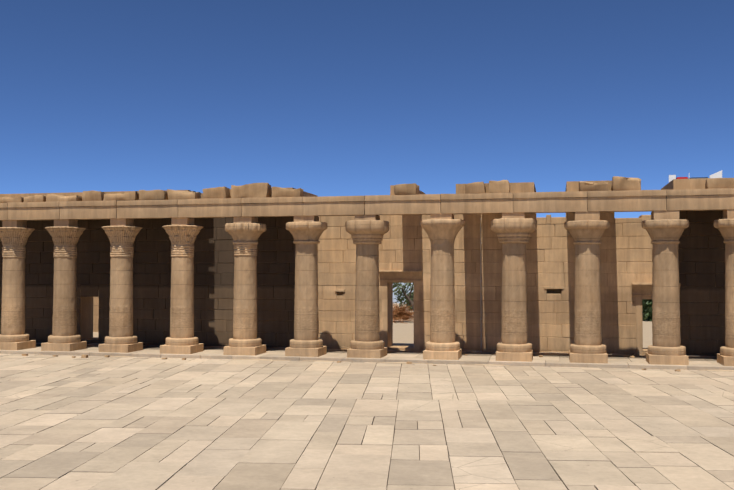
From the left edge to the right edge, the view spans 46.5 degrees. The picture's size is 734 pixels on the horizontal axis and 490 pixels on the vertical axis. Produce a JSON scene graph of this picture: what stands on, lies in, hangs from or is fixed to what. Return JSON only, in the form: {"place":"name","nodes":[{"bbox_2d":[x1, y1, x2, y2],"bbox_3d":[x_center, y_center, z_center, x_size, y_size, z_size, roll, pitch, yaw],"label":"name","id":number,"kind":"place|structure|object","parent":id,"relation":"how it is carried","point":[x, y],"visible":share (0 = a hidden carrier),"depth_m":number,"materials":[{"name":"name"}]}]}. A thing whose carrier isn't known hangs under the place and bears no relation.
{"place":"outdoors","nodes":[
{"label":"outdoors","id":0,"kind":"place"},
{"bbox_2d":[0,354,733,489],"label":"paving","id":1,"kind":"structure","parent":0,"point":[68,422],"depth_m":16.99,"materials":[{"name":"beige stone"}]},
{"bbox_2d":[93,297,98,331],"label":"wall","id":2,"kind":"structure","parent":1,"relation":"on","point":[95,312],"depth_m":42.07,"materials":[{"name":"stone"}]},
{"bbox_2d":[22,347,679,371],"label":"fragments","id":3,"kind":"object","parent":1,"relation":"on","point":[408,362],"visible":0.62,"depth_m":30.04,"materials":[{"name":"stone"}]},
{"bbox_2d":[0,210,724,356],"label":"back wall","id":4,"kind":"structure","parent":1,"relation":"on","point":[86,318],"depth_m":32.96,"materials":[{"name":"stone"}]},
{"bbox_2d":[98,270,680,354],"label":"door frames","id":5,"kind":"structure","parent":4,"relation":"attached to","point":[640,291],"depth_m":31.90,"materials":[{"name":"stone"}]},
{"bbox_2d":[480,218,481,351],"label":"conduits","id":6,"kind":"object","parent":4,"relation":"attached to","point":[480,274],"visible":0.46,"depth_m":31.40,"materials":[{"name":"beige"}]},
{"bbox_2d":[0,344,733,369],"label":"stylobate","id":7,"kind":"object","parent":1,"relation":"on","point":[641,362],"visible":0.6,"depth_m":29.45,"materials":[{"name":"beige stone"}]},
{"bbox_2d":[0,220,35,349],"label":"column","id":8,"kind":"structure","parent":7,"relation":"on","point":[15,235],"depth_m":32.61,"materials":[{"name":"stone"}]},
{"bbox_2d":[41,219,86,350],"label":"column","id":9,"kind":"structure","parent":7,"relation":"on","point":[65,234],"depth_m":32.13,"materials":[{"name":"stone"}]},
{"bbox_2d":[98,219,142,352],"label":"column","id":10,"kind":"structure","parent":7,"relation":"on","point":[121,235],"depth_m":31.62,"materials":[{"name":"stone"}]},
{"bbox_2d":[160,218,203,353],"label":"column","id":11,"kind":"structure","parent":7,"relation":"on","point":[182,233],"depth_m":31.09,"materials":[{"name":"stone"}]},
{"bbox_2d":[223,217,265,355],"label":"column","id":12,"kind":"structure","parent":7,"relation":"on","point":[245,233],"depth_m":30.56,"materials":[{"name":"stone"}]},
{"bbox_2d":[285,216,326,356],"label":"column","id":13,"kind":"structure","parent":7,"relation":"on","point":[306,232],"depth_m":30.06,"materials":[{"name":"stone"}]},
{"bbox_2d":[345,215,388,357],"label":"column","id":14,"kind":"structure","parent":7,"relation":"on","point":[367,232],"depth_m":29.57,"materials":[{"name":"stone"}]},
{"bbox_2d":[0,188,733,220],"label":"architrave","id":15,"kind":"object","parent":14,"relation":"on","point":[611,201],"visible":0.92,"depth_m":29.50,"materials":[{"name":"stone"}]},
{"bbox_2d":[0,176,733,202],"bbox_3d":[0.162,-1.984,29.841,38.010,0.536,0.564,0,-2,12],"label":"stone blocks","id":16,"kind":"structure","parent":15,"relation":"on","point":[253,190],"depth_m":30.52,"materials":[{"name":"stone"}]},
{"bbox_2d":[420,214,464,359],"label":"column","id":17,"kind":"structure","parent":7,"relation":"on","point":[442,230],"depth_m":29.01,"materials":[{"name":"stone"}]},
{"bbox_2d":[490,212,536,361],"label":"column","id":18,"kind":"structure","parent":7,"relation":"on","point":[513,231],"depth_m":28.48,"materials":[{"name":"stone"}]},
{"bbox_2d":[564,211,609,362],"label":"column","id":19,"kind":"structure","parent":7,"relation":"on","point":[587,229],"depth_m":27.97,"materials":[{"name":"stone"}]},
{"bbox_2d":[641,210,688,364],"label":"column","id":20,"kind":"structure","parent":7,"relation":"on","point":[664,229],"depth_m":27.45,"materials":[{"name":"stone"}]},
{"bbox_2d":[714,209,733,365],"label":"column","id":21,"kind":"structure","parent":7,"relation":"on","point":[724,226],"depth_m":27.14,"materials":[{"name":"stone"}]},
{"bbox_2d":[36,343,733,371],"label":"sand drifts","id":22,"kind":"object","parent":1,"relation":"on","point":[555,353],"visible":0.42,"depth_m":30.12,"materials":[{"name":"beige sand"}]},
{"bbox_2d":[0,0,733,217],"label":"sky","id":23,"kind":"structure","parent":0,"point":[321,98],"materials":[{"name":"blue"}]},
{"bbox_2d":[93,303,652,347],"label":"ground","id":24,"kind":"structure","parent":0,"point":[403,333],"depth_m":40.97,"materials":[{"name":"beige sand"}]},
{"bbox_2d":[393,302,413,322],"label":"brush pile","id":25,"kind":"object","parent":24,"relation":"on","point":[402,314],"visible":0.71,"depth_m":50.02,"materials":[{"name":"brown plant"}]},
{"bbox_2d":[642,299,652,320],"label":"bush","id":26,"kind":"object","parent":24,"relation":"on","point":[647,309],"visible":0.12,"depth_m":51.20,"materials":[{"name":"green plant"}]},
{"bbox_2d":[669,170,721,181],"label":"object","id":27,"kind":"object","parent":24,"relation":"on","point":[714,175],"visible":0.12,"depth_m":58.62,"materials":[{"name":"white paint"}]},
{"bbox_2d":[393,282,413,312],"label":"acacia","id":28,"kind":"object","parent":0,"point":[400,294],"depth_m":55.50,"materials":[{"name":"green plant"}]},
{"bbox_2d":[393,283,413,302],"bbox_3d":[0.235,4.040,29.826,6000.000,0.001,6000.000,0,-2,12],"label":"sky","id":29,"kind":"structure","parent":0,"point":[394,300],"depth_m":128.37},
{"bbox_2d":[333,365,560,487],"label":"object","id":30,"kind":"structure","parent":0,"point":[417,427],"depth_m":17.11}
]}

